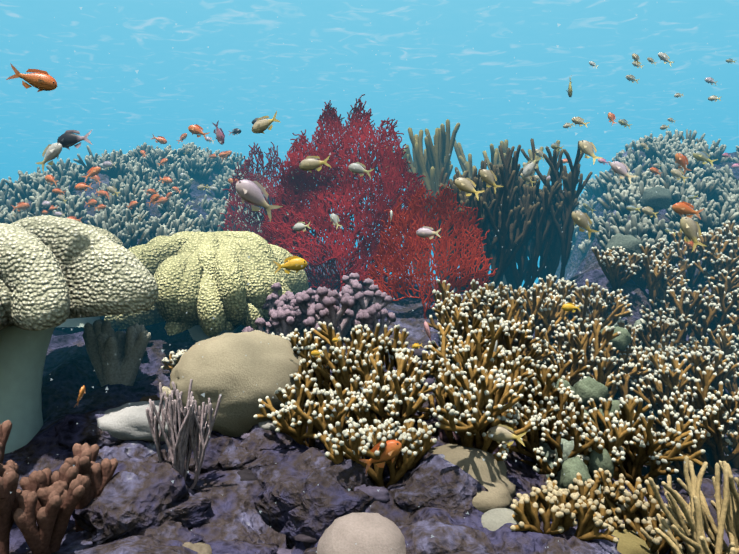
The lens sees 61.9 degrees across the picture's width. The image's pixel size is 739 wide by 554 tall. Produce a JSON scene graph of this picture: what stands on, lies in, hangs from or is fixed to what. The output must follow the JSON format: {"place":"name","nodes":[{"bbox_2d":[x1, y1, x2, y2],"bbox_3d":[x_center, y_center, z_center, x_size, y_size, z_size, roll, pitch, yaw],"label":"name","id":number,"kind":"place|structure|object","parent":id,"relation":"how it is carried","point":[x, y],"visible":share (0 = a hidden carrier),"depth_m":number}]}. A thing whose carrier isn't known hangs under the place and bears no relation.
{"place":"outdoors","nodes":[
{"label":"outdoors","id":0,"kind":"place"},
{"bbox_2d":[0,0,738,286],"bbox_3d":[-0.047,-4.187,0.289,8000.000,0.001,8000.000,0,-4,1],"label":"water surface","id":1,"kind":"object","parent":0,"point":[127,75],"depth_m":10.46},
{"bbox_2d":[2,149,738,553],"bbox_3d":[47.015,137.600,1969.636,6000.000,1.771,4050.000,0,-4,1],"label":"reef ground","id":2,"kind":"structure","parent":0,"point":[70,373],"depth_m":1.49},
{"bbox_2d":[0,316,241,453],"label":"leather stalks","id":3,"kind":"object","parent":2,"relation":"on","point":[23,352],"visible":0.21,"depth_m":1.38},
{"bbox_2d":[0,215,308,337],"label":"leather caps","id":4,"kind":"object","parent":3,"relation":"on","point":[55,271],"visible":0.98,"depth_m":1.36},
{"bbox_2d":[217,142,314,258],"bbox_3d":[-0.404,-0.259,2.426,0.385,0.565,0.034,1,-4,-11],"label":"sea fan","id":5,"kind":"object","parent":2,"relation":"on","point":[273,172],"visible":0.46,"depth_m":2.42},
{"bbox_2d":[291,159,343,202],"bbox_3d":[-0.198,-0.328,2.327,0.251,0.274,0.021,0,-4,1],"label":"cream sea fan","id":6,"kind":"object","parent":2,"relation":"on","point":[320,176],"visible":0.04,"depth_m":2.33},
{"bbox_2d":[252,94,434,291],"bbox_3d":[-0.092,-0.281,2.168,0.654,0.759,0.080,-1,-4,9],"label":"sea fan","id":7,"kind":"object","parent":2,"relation":"on","point":[390,179],"visible":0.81,"depth_m":2.17},
{"bbox_2d":[266,106,441,291],"bbox_3d":[-0.060,-0.268,2.206,0.630,0.752,0.096,0,-4,1],"label":"sea fan","id":8,"kind":"object","parent":2,"relation":"on","point":[319,274],"visible":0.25,"depth_m":2.20},
{"bbox_2d":[51,341,670,553],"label":"rocks","id":9,"kind":"object","parent":2,"relation":"on","point":[309,490],"visible":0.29,"depth_m":1.09},
{"bbox_2d":[0,129,738,263],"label":"ridge corals","id":10,"kind":"object","parent":2,"relation":"on","point":[120,220],"visible":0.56,"depth_m":2.83},
{"bbox_2d":[0,273,738,553],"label":"soft corals","id":11,"kind":"object","parent":2,"relation":"on","point":[47,500],"visible":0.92,"depth_m":1.12},
{"bbox_2d":[97,330,653,553],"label":"massive corals","id":12,"kind":"object","parent":2,"relation":"on","point":[241,373],"visible":0.58,"depth_m":1.35},
{"bbox_2d":[86,330,729,553],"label":"reef rubble","id":13,"kind":"object","parent":2,"relation":"on","point":[308,539],"visible":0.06,"depth_m":1.13},
{"bbox_2d":[363,181,497,318],"bbox_3d":[0.195,-0.078,1.981,0.436,0.469,0.033,0,-4,-3],"label":"sea fan","id":14,"kind":"object","parent":2,"relation":"on","point":[443,212],"visible":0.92,"depth_m":1.98},
{"bbox_2d":[161,220,738,553],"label":"fire corals","id":15,"kind":"object","parent":2,"relation":"on","point":[476,386],"visible":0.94,"depth_m":1.44},
{"bbox_2d":[378,119,592,293],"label":"finger corals","id":16,"kind":"object","parent":2,"relation":"on","point":[522,221],"visible":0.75,"depth_m":2.28},
{"bbox_2d":[537,186,672,488],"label":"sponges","id":17,"kind":"object","parent":2,"relation":"on","point":[587,389],"visible":0.6,"depth_m":1.53},
{"bbox_2d":[6,52,738,472],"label":"fish","id":18,"kind":"object","parent":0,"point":[246,190],"visible":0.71,"depth_m":1.67}
]}

